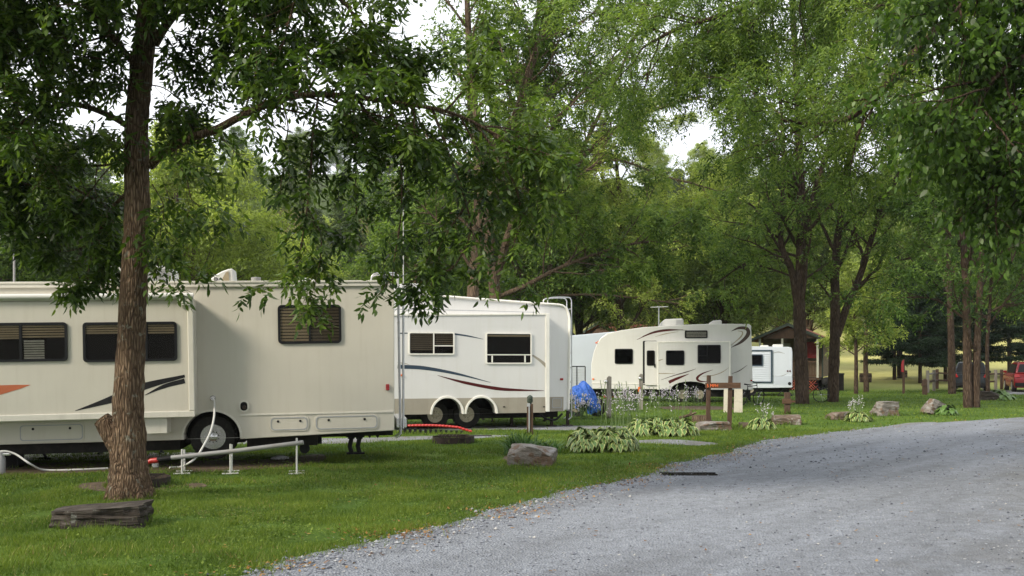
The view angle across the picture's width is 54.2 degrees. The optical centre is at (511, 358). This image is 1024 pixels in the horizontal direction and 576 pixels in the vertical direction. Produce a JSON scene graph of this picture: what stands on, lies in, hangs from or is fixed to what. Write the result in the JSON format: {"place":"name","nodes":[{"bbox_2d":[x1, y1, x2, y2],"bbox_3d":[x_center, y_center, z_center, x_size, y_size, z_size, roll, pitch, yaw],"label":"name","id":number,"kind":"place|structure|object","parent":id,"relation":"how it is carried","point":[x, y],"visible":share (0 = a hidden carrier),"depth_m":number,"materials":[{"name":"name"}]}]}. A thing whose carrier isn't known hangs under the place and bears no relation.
{"place":"outdoors","nodes":[
{"label":"outdoors","id":0,"kind":"place"},
{"bbox_2d":[0,0,1020,199],"label":"sky","id":1,"kind":"structure","parent":0,"point":[698,133],"materials":[{"name":"white"}]},
{"bbox_2d":[0,174,1023,575],"bbox_3d":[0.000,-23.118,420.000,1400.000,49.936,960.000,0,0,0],"label":"ground","id":2,"kind":"structure","parent":0,"point":[882,380],"depth_m":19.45,"materials":[{"name":"plant"}]},
{"bbox_2d":[0,140,71,281],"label":"broadleaf tree","id":3,"kind":"object","parent":2,"relation":"on","point":[5,270],"visible":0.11,"depth_m":46.85,"materials":[{"name":"green plant"}]},
{"bbox_2d":[1,161,172,281],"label":"broadleaf tree","id":4,"kind":"object","parent":2,"relation":"on","point":[90,177],"visible":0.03,"depth_m":48.93,"materials":[{"name":"green plant"}]},
{"bbox_2d":[49,499,153,529],"bbox_3d":[-4.559,1.751,11.077,1.077,0.297,0.564,0,0,-5],"label":"boulder","id":5,"kind":"object","parent":2,"relation":"on","point":[133,514],"visible":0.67,"depth_m":10.87,"materials":[{"name":"stone"}]},
{"bbox_2d":[24,452,194,459],"bbox_3d":[-11.100,1.844,18.850,9.800,0.001,1.500,0,0,0],"label":"concrete pad","id":6,"kind":"object","parent":2,"relation":"on","point":[107,457],"visible":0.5,"depth_m":18.80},
{"bbox_2d":[77,482,175,490],"bbox_3d":[-5.617,1.845,14.430,1.446,0.001,1.135,0,0,0],"label":"soil patch","id":7,"kind":"object","parent":2,"relation":"on","point":[95,484],"visible":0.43,"depth_m":14.40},
{"bbox_2d":[107,473,170,487],"bbox_3d":[-5.415,1.750,14.531,0.860,0.200,0.860,0,0,0],"label":"fire ring","id":8,"kind":"object","parent":7,"relation":"on","point":[161,477],"visible":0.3,"depth_m":14.45,"materials":[{"name":"metal"}]},
{"bbox_2d":[2,454,326,474],"bbox_3d":[-7.811,1.846,16.842,9.356,0.001,2.600,0,0,-15],"label":"soil patch","id":9,"kind":"object","parent":2,"relation":"on","point":[221,464],"visible":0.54,"depth_m":17.24,"materials":[{"name":"soil"}]},
{"bbox_2d":[0,450,107,470],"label":"water hose","id":10,"kind":"object","parent":9,"relation":"on","point":[29,463],"visible":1,"depth_m":16.41,"materials":[{"name":"white plastic"}]},
{"bbox_2d":[0,266,407,467],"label":"motorhome","id":11,"kind":"object","parent":9,"relation":"on","point":[266,379],"visible":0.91,"depth_m":17.02,"materials":[{"name":"beige paint"}]},
{"bbox_2d":[18,422,84,442],"bbox_3d":[-7.631,1.230,16.595,1.036,0.308,0.024,-1,0,-9],"label":"storage door","id":12,"kind":"structure","parent":11,"relation":"in","point":[41,432],"depth_m":16.59,"materials":[{"name":"beige paint"}]},
{"bbox_2d":[169,398,215,468],"bbox_3d":[-5.170,1.263,16.521,0.705,1.189,1.249,0,0,-33],"label":"water hose","id":13,"kind":"object","parent":11,"relation":"hanging from","point":[208,436],"visible":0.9,"depth_m":16.23,"materials":[{"name":"white plastic"}]},
{"bbox_2d":[269,416,308,431],"bbox_3d":[-3.837,1.122,17.192,0.669,0.266,0.024,-1,0,-9],"label":"storage door","id":14,"kind":"structure","parent":11,"relation":"in","point":[276,423],"depth_m":17.19,"materials":[{"name":"beige paint"}]},
{"bbox_2d":[278,304,341,343],"bbox_3d":[-3.483,-0.590,17.245,1.072,0.670,0.027,-1,0,-9],"label":"window","id":15,"kind":"structure","parent":11,"relation":"in","point":[286,333],"depth_m":17.23,"materials":[{"name":"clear glass"}]},
{"bbox_2d":[314,414,378,430],"bbox_3d":[-2.872,1.108,17.343,1.098,0.272,0.024,-1,0,-9],"label":"storage door","id":16,"kind":"structure","parent":11,"relation":"in","point":[345,421],"depth_m":17.34,"materials":[{"name":"beige paint"}]},
{"bbox_2d":[402,166,404,427],"bbox_3d":[-1.937,-1.116,17.826,0.070,4.723,0.067,0,0,0],"label":"aerial mast","id":17,"kind":"object","parent":11,"relation":"attached to","point":[403,343],"visible":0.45,"depth_m":17.81,"materials":[{"name":"metal"}]},
{"bbox_2d":[95,118,306,280],"bbox_3d":[-19.267,-6.466,59.943,12.872,17.309,12.780,0,0,0],"label":"broadleaf tree","id":18,"kind":"object","parent":2,"relation":"on","point":[224,260],"visible":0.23,"depth_m":58.55,"materials":[{"name":"green plant"}]},
{"bbox_2d":[148,438,304,474],"bbox_3d":[-4.568,1.558,16.065,2.541,0.584,0.457,0,0,0],"label":"hose rack","id":19,"kind":"object","parent":2,"relation":"on","point":[230,451],"visible":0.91,"depth_m":15.87,"materials":[{"name":"grey plastic"}]},
{"bbox_2d":[214,125,259,171],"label":"hillside tree","id":20,"kind":"object","parent":2,"relation":"on","point":[240,134],"visible":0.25,"depth_m":198.91,"materials":[{"name":"green plant"}]},
{"bbox_2d":[193,203,302,280],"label":"broadleaf tree","id":21,"kind":"object","parent":2,"relation":"on","point":[279,270],"visible":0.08,"depth_m":65.56,"materials":[{"name":"green plant"}]},
{"bbox_2d":[224,149,274,210],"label":"hillside tree","id":22,"kind":"object","parent":2,"relation":"on","point":[255,172],"visible":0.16,"depth_m":172.09,"materials":[{"name":"green plant"}]},
{"bbox_2d":[246,187,301,228],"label":"hillside tree","id":23,"kind":"object","parent":2,"relation":"on","point":[255,205],"visible":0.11,"depth_m":148.42,"materials":[{"name":"green plant"}]},
{"bbox_2d":[0,0,586,500],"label":"box elder tree","id":24,"kind":"object","parent":2,"relation":"on","point":[36,36],"visible":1,"depth_m":12.37,"materials":[{"name":"green plant"}]},
{"bbox_2d":[279,168,316,214],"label":"hillside tree","id":25,"kind":"object","parent":2,"relation":"on","point":[291,187],"visible":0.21,"depth_m":174.93,"materials":[{"name":"green plant"}]},
{"bbox_2d":[275,127,323,181],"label":"hillside tree","id":26,"kind":"object","parent":2,"relation":"on","point":[299,133],"visible":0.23,"depth_m":204.11,"materials":[{"name":"green plant"}]},
{"bbox_2d":[262,235,349,280],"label":"broadleaf tree","id":27,"kind":"object","parent":2,"relation":"on","point":[309,248],"visible":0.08,"depth_m":72.95,"materials":[{"name":"green plant"}]},
{"bbox_2d":[297,206,337,277],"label":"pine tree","id":28,"kind":"object","parent":2,"relation":"on","point":[319,215],"visible":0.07,"depth_m":109.48,"materials":[{"name":"green plant"}]},
{"bbox_2d":[314,118,348,175],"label":"hillside tree","id":29,"kind":"object","parent":2,"relation":"on","point":[332,160],"visible":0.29,"depth_m":209.41,"materials":[{"name":"green plant"}]},
{"bbox_2d":[318,199,366,277],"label":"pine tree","id":30,"kind":"object","parent":2,"relation":"on","point":[336,214],"visible":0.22,"depth_m":95.29,"materials":[{"name":"green plant"}]},
{"bbox_2d":[316,161,369,212],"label":"hillside tree","id":31,"kind":"object","parent":2,"relation":"on","point":[340,167],"visible":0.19,"depth_m":172.77,"materials":[{"name":"green plant"}]},
{"bbox_2d":[0,450,697,575],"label":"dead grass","id":32,"kind":"structure","parent":2,"relation":"on","point":[306,500],"depth_m":13.81,"materials":[{"name":"plant"}]},
{"bbox_2d":[0,453,700,575],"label":"clover","id":33,"kind":"object","parent":2,"relation":"on","point":[251,524],"visible":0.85,"depth_m":13.62,"materials":[{"name":"green plant"}]},
{"bbox_2d":[335,210,366,278],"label":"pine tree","id":34,"kind":"object","parent":2,"relation":"on","point":[357,239],"visible":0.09,"depth_m":103.82,"materials":[{"name":"green plant"}]},
{"bbox_2d":[334,255,390,279],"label":"broadleaf tree","id":35,"kind":"object","parent":2,"relation":"on","point":[350,276],"visible":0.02,"depth_m":82.83,"materials":[{"name":"green plant"}]},
{"bbox_2d":[238,435,509,443],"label":"gravel drive","id":36,"kind":"structure","parent":2,"relation":"on","point":[335,440],"depth_m":23.03,"materials":[{"name":"gravel"}]},
{"bbox_2d":[359,144,399,183],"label":"hillside tree","id":37,"kind":"object","parent":2,"relation":"on","point":[390,169],"visible":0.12,"depth_m":199.55,"materials":[{"name":"green plant"}]},
{"bbox_2d":[333,150,514,296],"bbox_3d":[-4.598,-4.618,52.752,8.608,13.453,9.847,0,0,28],"label":"broadleaf tree","id":38,"kind":"object","parent":2,"relation":"on","point":[389,241],"visible":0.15,"depth_m":51.37,"materials":[{"name":"green plant"}]},
{"bbox_2d":[403,424,471,433],"bbox_3d":[-1.821,1.731,24.622,1.691,0.238,0.116,0,0,0],"label":"red sewer hose","id":39,"kind":"object","parent":2,"relation":"on","point":[430,425],"visible":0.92,"depth_m":24.58,"materials":[{"name":"plastic"}]},
{"bbox_2d":[432,434,491,443],"bbox_3d":[-1.094,1.745,21.952,1.312,0.210,0.920,0,0,0],"label":"fire ring","id":40,"kind":"object","parent":2,"relation":"on","point":[451,439],"visible":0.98,"depth_m":21.63,"materials":[{"name":"metal"}]},
{"bbox_2d":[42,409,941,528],"bbox_3d":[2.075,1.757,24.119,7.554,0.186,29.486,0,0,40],"label":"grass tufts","id":41,"kind":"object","parent":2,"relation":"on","point":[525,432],"visible":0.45,"depth_m":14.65,"materials":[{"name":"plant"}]},
{"bbox_2d":[337,0,650,297],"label":"tall tree","id":42,"kind":"object","parent":2,"relation":"on","point":[534,45],"visible":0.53,"depth_m":32.20,"materials":[{"name":"green plant"}]},
{"bbox_2d":[394,426,626,430],"bbox_3d":[-0.422,1.845,26.473,8.105,0.001,1.866,0,0,-3],"label":"gravel pad","id":43,"kind":"object","parent":2,"relation":"on","point":[538,427],"visible":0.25,"depth_m":26.70,"materials":[{"name":"gravel"}]},
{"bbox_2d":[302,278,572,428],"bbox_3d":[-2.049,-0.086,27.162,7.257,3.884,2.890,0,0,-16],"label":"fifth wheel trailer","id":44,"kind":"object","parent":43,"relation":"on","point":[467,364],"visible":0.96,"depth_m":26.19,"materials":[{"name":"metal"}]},
{"bbox_2d":[440,130,611,316],"bbox_3d":[0.631,-5.234,54.846,9.428,14.734,10.785,0,0,26],"label":"broadleaf tree","id":45,"kind":"object","parent":2,"relation":"on","point":[530,262],"visible":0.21,"depth_m":52.40,"materials":[{"name":"green plant"}]},
{"bbox_2d":[527,395,532,433],"bbox_3d":[0.438,1.370,24.340,0.156,0.960,0.158,0,0,0],"label":"lamp post","id":46,"kind":"object","parent":2,"relation":"on","point":[529,413],"visible":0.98,"depth_m":24.29,"materials":[{"name":"metal"}]},
{"bbox_2d":[492,430,570,454],"bbox_3d":[0.322,1.613,19.295,1.986,0.474,1.122,0,0,0],"label":"iris clump","id":47,"kind":"object","parent":2,"relation":"on","point":[514,440],"visible":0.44,"depth_m":19.23,"materials":[{"name":"green plant"}]},
{"bbox_2d":[507,443,557,466],"bbox_3d":[0.340,1.697,17.315,0.822,0.405,0.523,0,0,14],"label":"boulder","id":48,"kind":"object","parent":2,"relation":"on","point":[543,455],"visible":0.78,"depth_m":17.12,"materials":[{"name":"stone"}]},
{"bbox_2d":[418,0,727,304],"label":"tall tree","id":49,"kind":"object","parent":2,"relation":"on","point":[637,269],"visible":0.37,"depth_m":35.60,"materials":[{"name":"green plant"}]},
{"bbox_2d":[508,161,652,334],"bbox_3d":[3.783,-4.685,57.107,9.026,13.590,10.177,0,0,10],"label":"broadleaf tree","id":50,"kind":"object","parent":2,"relation":"on","point":[578,320],"visible":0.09,"depth_m":56.61,"materials":[{"name":"green plant"}]},
{"bbox_2d":[569,392,602,418],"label":"flowering weeds","id":51,"kind":"object","parent":2,"relation":"on","point":[580,408],"visible":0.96,"depth_m":30.69,"materials":[{"name":"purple plant"}]},
{"bbox_2d":[569,381,605,416],"bbox_3d":[2.373,1.281,31.877,0.978,1.149,0.934,0,0,43],"label":"covered motorbike","id":52,"kind":"object","parent":2,"relation":"on","point":[585,387],"visible":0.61,"depth_m":31.69,"materials":[{"name":"fabric"}]},
{"bbox_2d":[570,332,610,395],"bbox_3d":[3.499,0.274,49.164,5.647,3.164,2.430,0,0,-4],"label":"caravan","id":53,"kind":"object","parent":2,"relation":"on","point":[583,347],"visible":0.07,"depth_m":47.98,"materials":[{"name":"metal"}]},
{"bbox_2d":[572,366,585,386],"bbox_3d":[2.953,1.092,44.471,0.650,1.517,0.052,0,0,0],"label":"wire rack","id":54,"kind":"object","parent":53,"relation":"attached to","point":[578,374],"visible":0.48,"depth_m":44.48,"materials":[{"name":"metal"}]},
{"bbox_2d":[564,380,639,452],"bbox_3d":[1.789,1.149,20.058,1.570,1.413,1.283,0,0,0],"label":"hosta plant","id":55,"kind":"object","parent":2,"relation":"on","point":[611,438],"visible":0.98,"depth_m":19.80,"materials":[{"name":"green plant"}]},
{"bbox_2d":[604,376,611,417],"bbox_3d":[2.945,1.195,30.815,0.269,1.311,0.146,0,0,-23],"label":"service post","id":56,"kind":"object","parent":2,"relation":"on","point":[608,380],"visible":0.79,"depth_m":30.78,"materials":[{"name":"wood"}]},
{"bbox_2d":[583,322,654,333],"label":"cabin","id":57,"kind":"object","parent":2,"relation":"on","point":[599,330],"visible":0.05,"depth_m":66.03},
{"bbox_2d":[469,0,778,329],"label":"tall tree","id":58,"kind":"object","parent":2,"relation":"on","point":[630,290],"visible":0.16,"depth_m":52.77,"materials":[{"name":"green plant"}]},
{"bbox_2d":[613,387,640,411],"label":"flowering weeds","id":59,"kind":"object","parent":2,"relation":"on","point":[631,397],"visible":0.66,"depth_m":34.58,"materials":[{"name":"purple plant"}]},
{"bbox_2d":[524,110,753,330],"bbox_3d":[6.758,-6.063,54.963,13.774,16.040,8.340,0,0,0],"label":"tall tree","id":60,"kind":"object","parent":2,"relation":"on","point":[619,198],"visible":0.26,"depth_m":54.20,"materials":[{"name":"green plant"}]},
{"bbox_2d":[624,133,675,183],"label":"hillside tree","id":61,"kind":"object","parent":2,"relation":"on","point":[665,157],"visible":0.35,"depth_m":208.47,"materials":[{"name":"green plant"}]},
{"bbox_2d":[615,379,700,436],"bbox_3d":[3.499,1.175,24.026,2.082,1.361,1.330,0,0,0],"label":"hosta plant","id":62,"kind":"object","parent":2,"relation":"on","point":[673,426],"visible":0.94,"depth_m":23.78,"materials":[{"name":"green plant"}]},
{"bbox_2d":[609,218,719,327],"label":"broadleaf tree","id":63,"kind":"object","parent":2,"relation":"on","point":[671,292],"visible":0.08,"depth_m":66.17,"materials":[{"name":"green plant"}]},
{"bbox_2d":[591,306,752,401],"bbox_3d":[6.928,-0.194,43.227,6.748,4.101,2.778,0,0,13],"label":"travel trailer","id":64,"kind":"object","parent":2,"relation":"on","point":[666,353],"visible":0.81,"depth_m":41.98,"materials":[{"name":"metal"}]},
{"bbox_2d":[643,385,705,405],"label":"flowering weeds","id":65,"kind":"object","parent":2,"relation":"on","point":[675,393],"visible":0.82,"depth_m":38.74,"materials":[{"name":"purple plant"}]},
{"bbox_2d":[665,168,689,210],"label":"hillside tree","id":66,"kind":"object","parent":2,"relation":"on","point":[676,182],"visible":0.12,"depth_m":154.58,"materials":[{"name":"green plant"}]},
{"bbox_2d":[659,406,733,409],"bbox_3d":[6.944,1.845,37.389,2.882,0.001,2.972,0,0,0],"label":"soil patch","id":67,"kind":"object","parent":2,"relation":"on","point":[700,407],"visible":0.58,"depth_m":37.57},
{"bbox_2d":[682,139,721,186],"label":"hillside tree","id":68,"kind":"object","parent":2,"relation":"on","point":[700,151],"visible":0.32,"depth_m":208.84,"materials":[{"name":"green plant"}]},
{"bbox_2d":[695,421,731,430],"bbox_3d":[5.141,1.757,25.668,0.951,0.287,0.685,0,0,-5],"label":"boulder","id":69,"kind":"object","parent":2,"relation":"on","point":[707,425],"visible":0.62,"depth_m":25.38,"materials":[{"name":"stone"}]},
{"bbox_2d":[705,375,740,426],"bbox_3d":[5.529,1.171,26.251,0.925,1.458,0.154,0,0,0],"label":"wooden sign","id":70,"kind":"object","parent":2,"relation":"on","point":[729,385],"visible":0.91,"depth_m":26.23,"materials":[{"name":"brown wood"}]},
{"bbox_2d":[641,156,813,336],"bbox_3d":[14.083,-5.308,62.325,11.146,14.884,9.886,0,0,-20],"label":"broadleaf tree","id":71,"kind":"object","parent":2,"relation":"on","point":[690,276],"visible":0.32,"depth_m":60.45,"materials":[{"name":"green plant"}]},
{"bbox_2d":[723,389,742,411],"bbox_3d":[7.588,1.453,34.334,0.677,0.795,0.150,0,0,0],"label":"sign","id":72,"kind":"object","parent":2,"relation":"on","point":[738,400],"visible":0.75,"depth_m":34.32,"materials":[{"name":"wood"}]},
{"bbox_2d":[745,402,776,429],"bbox_3d":[6.491,1.491,25.965,0.877,0.730,0.918,0,0,0],"label":"hosta plant","id":73,"kind":"object","parent":2,"relation":"on","point":[762,422],"visible":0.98,"depth_m":25.83,"materials":[{"name":"green plant"}]},
{"bbox_2d":[750,344,791,395],"bbox_3d":[12.529,0.581,50.189,2.921,2.551,2.361,0,0,12],"label":"trailer","id":74,"kind":"object","parent":2,"relation":"on","point":[772,369],"visible":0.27,"depth_m":49.01,"materials":[{"name":"white metal"}]},
{"bbox_2d":[536,0,1022,245],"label":"walnut tree","id":75,"kind":"object","parent":2,"relation":"on","point":[718,45],"visible":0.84,"depth_m":16.88,"materials":[{"name":"green plant"}]},
{"bbox_2d":[771,414,801,424],"bbox_3d":[7.698,1.742,28.089,0.822,0.315,0.570,0,0,6],"label":"boulder","id":76,"kind":"object","parent":2,"relation":"on","point":[796,418],"visible":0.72,"depth_m":27.85,"materials":[{"name":"stone"}]},
{"bbox_2d":[734,190,841,332],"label":"hillside tree","id":77,"kind":"object","parent":2,"relation":"on","point":[806,305],"visible":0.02,"depth_m":84.59,"materials":[{"name":"green plant"}]},
{"bbox_2d":[782,392,795,413],"bbox_3d":[9.190,1.491,33.253,0.439,0.719,0.160,0,0,0],"label":"cross post","id":78,"kind":"object","parent":2,"relation":"on","point":[787,401],"visible":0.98,"depth_m":33.21,"materials":[{"name":"brown wood"}]},
{"bbox_2d":[752,323,828,390],"bbox_3d":[17.440,-0.100,61.431,4.340,3.900,8.200,0,0,22],"label":"cabin","id":79,"kind":"object","parent":2,"relation":"on","point":[817,358],"visible":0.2,"depth_m":58.56,"materials":[{"name":"wood"}]},
{"bbox_2d":[751,199,864,335],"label":"broadleaf tree","id":80,"kind":"object","parent":2,"relation":"on","point":[819,316],"visible":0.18,"depth_m":82.35,"materials":[{"name":"green plant"}]},
{"bbox_2d":[683,1,941,403],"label":"tall tree","id":81,"kind":"object","parent":2,"relation":"on","point":[797,274],"visible":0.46,"depth_m":40.52,"materials":[{"name":"green plant"}]},
{"bbox_2d":[844,395,873,421],"bbox_3d":[10.170,1.446,29.372,0.871,0.820,0.970,0,0,20],"label":"hosta plant","id":82,"kind":"object","parent":2,"relation":"on","point":[855,416],"visible":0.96,"depth_m":29.29,"materials":[{"name":"green plant"}]},
{"bbox_2d":[815,255,908,393],"bbox_3d":[18.331,-1.722,51.777,4.736,7.344,3.725,0,0,38],"label":"tall tree","id":83,"kind":"object","parent":2,"relation":"on","point":[851,320],"visible":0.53,"depth_m":51.62,"materials":[{"name":"green plant"}]},
{"bbox_2d":[821,246,903,391],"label":"tall tree","id":84,"kind":"object","parent":2,"relation":"on","point":[865,368],"visible":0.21,"depth_m":54.87,"materials":[{"name":"green plant"}]},
{"bbox_2d":[757,0,1003,401],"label":"tall tree","id":85,"kind":"object","parent":2,"relation":"on","point":[837,321],"visible":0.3,"depth_m":42.33,"materials":[{"name":"green plant"}]},
{"bbox_2d":[869,401,898,415],"bbox_3d":[12.058,1.643,32.334,0.781,0.514,0.551,0,0,-10],"label":"boulder","id":86,"kind":"object","parent":2,"relation":"on","point":[884,407],"visible":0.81,"depth_m":32.11,"materials":[{"name":"stone"}]},
{"bbox_2d":[812,175,959,377],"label":"broadleaf tree","id":87,"kind":"object","parent":2,"relation":"on","point":[899,372],"visible":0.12,"depth_m":74.76,"materials":[{"name":"green plant"}]},
{"bbox_2d":[858,256,917,379],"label":"spruce tree","id":88,"kind":"object","parent":2,"relation":"on","point":[885,353],"visible":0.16,"depth_m":73.46,"materials":[{"name":"green plant"}]},
{"bbox_2d":[885,260,961,382],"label":"spruce tree","id":89,"kind":"object","parent":2,"relation":"on","point":[926,356],"visible":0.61,"depth_m":69.13,"materials":[{"name":"green plant"}]},
{"bbox_2d":[828,0,1023,407],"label":"tall tree","id":90,"kind":"object","parent":2,"relation":"on","point":[971,373],"visible":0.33,"depth_m":37.40,"materials":[{"name":"green plant"}]},
{"bbox_2d":[840,0,1023,290],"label":"broadleaf tree","id":91,"kind":"object","parent":2,"relation":"on","point":[989,164],"visible":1,"depth_m":11.92,"materials":[{"name":"green plant"}]},
{"bbox_2d":[920,399,948,414],"bbox_3d":[13.939,1.661,33.017,0.626,0.513,0.524,25,-6,-14],"label":"boulder","id":92,"kind":"object","parent":2,"relation":"on","point":[930,406],"visible":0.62,"depth_m":32.79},
{"bbox_2d":[926,369,957,392],"bbox_3d":[24.297,1.248,57.592,1.178,1.205,8.691,0,0,34],"label":"rail fence","id":93,"kind":"object","parent":2,"relation":"on","point":[935,380],"visible":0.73,"depth_m":57.03,"materials":[{"name":"wood"}]},
{"bbox_2d":[877,122,1007,393],"bbox_3d":[22.237,-6.572,52.267,7.053,17.049,5.473,0,0,23],"label":"tall tree","id":94,"kind":"object","parent":2,"relation":"on","point":[951,362],"visible":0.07,"depth_m":51.87,"materials":[{"name":"green plant"}]},
{"bbox_2d":[905,256,985,381],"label":"spruce tree","id":95,"kind":"object","parent":2,"relation":"on","point":[958,321],"visible":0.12,"depth_m":71.05,"materials":[{"name":"green plant"}]},
{"bbox_2d":[934,405,957,414],"bbox_3d":[14.189,1.685,32.818,0.932,0.340,0.994,0,0,0],"label":"hosta plant","id":96,"kind":"object","parent":2,"relation":"on","point":[940,410],"visible":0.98,"depth_m":32.58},
{"bbox_2d":[956,361,990,390],"bbox_3d":[25.869,0.998,56.444,2.140,1.714,4.550,0,0,24],"label":"parked car","id":97,"kind":"object","parent":2,"relation":"on","point":[959,375],"visible":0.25,"depth_m":54.64,"materials":[{"name":"grey paint"}]},
{"bbox_2d":[933,204,1023,390],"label":"tall tree","id":98,"kind":"object","parent":2,"relation":"on","point":[987,369],"visible":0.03,"depth_m":53.91,"materials":[{"name":"green plant"}]},
{"bbox_2d":[956,268,1015,362],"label":"spruce tree","id":99,"kind":"object","parent":2,"relation":"on","point":[996,353],"visible":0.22,"depth_m":76.66,"materials":[{"name":"green plant"}]},
{"bbox_2d":[951,180,1023,327],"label":"broadleaf tree","id":100,"kind":"object","parent":2,"relation":"on","point":[994,302],"visible":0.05,"depth_m":59.71,"materials":[{"name":"green plant"}]},
{"bbox_2d":[957,390,1023,393],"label":"gravel drive","id":101,"kind":"structure","parent":2,"relation":"on","point":[1016,392],"depth_m":55.71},
{"bbox_2d":[1003,361,1023,391],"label":"parked car","id":102,"kind":"object","parent":101,"relation":"on","point":[1013,377],"visible":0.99,"depth_m":55.19,"materials":[{"name":"red paint"}]},
{"bbox_2d":[980,391,1001,399],"bbox_3d":[21.160,1.675,44.373,1.054,0.449,0.850,0,0,5],"label":"boulder","id":103,"kind":"object","parent":2,"relation":"on","point":[986,395],"visible":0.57,"depth_m":44.02,"materials":[{"name":"stone"}]},
{"bbox_2d":[996,282,1023,362],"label":"spruce tree","id":104,"kind":"object","parent":2,"relation":"on","point":[1017,330],"visible":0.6,"depth_m":75.70,"materials":[{"name":"green plant"}]},
{"bbox_2d":[207,417,1023,575],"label":"gravel road","id":105,"kind":"structure","parent":0,"point":[606,547],"depth_m":11.24,"materials":[{"name":"gravel"}]},
{"bbox_2d":[104,416,1023,575],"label":"fallen leaves","id":106,"kind":"object","parent":105,"relation":"on","point":[402,534],"visible":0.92,"depth_m":11.69,"materials":[{"name":"brown plant"}]},
{"bbox_2d":[659,472,717,475],"bbox_3d":[2.793,1.833,15.839,0.890,0.035,0.200,0,0,0],"label":"drain cover","id":107,"kind":"object","parent":105,"relation":"on","point":[690,474],"visible":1,"depth_m":15.88,"materials":[{"name":"metal"}]},
{"bbox_2d":[639,439,716,445],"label":"gravel path","id":108,"kind":"structure","parent":0,"point":[672,441],"depth_m":21.94,"materials":[{"name":"gravel"}]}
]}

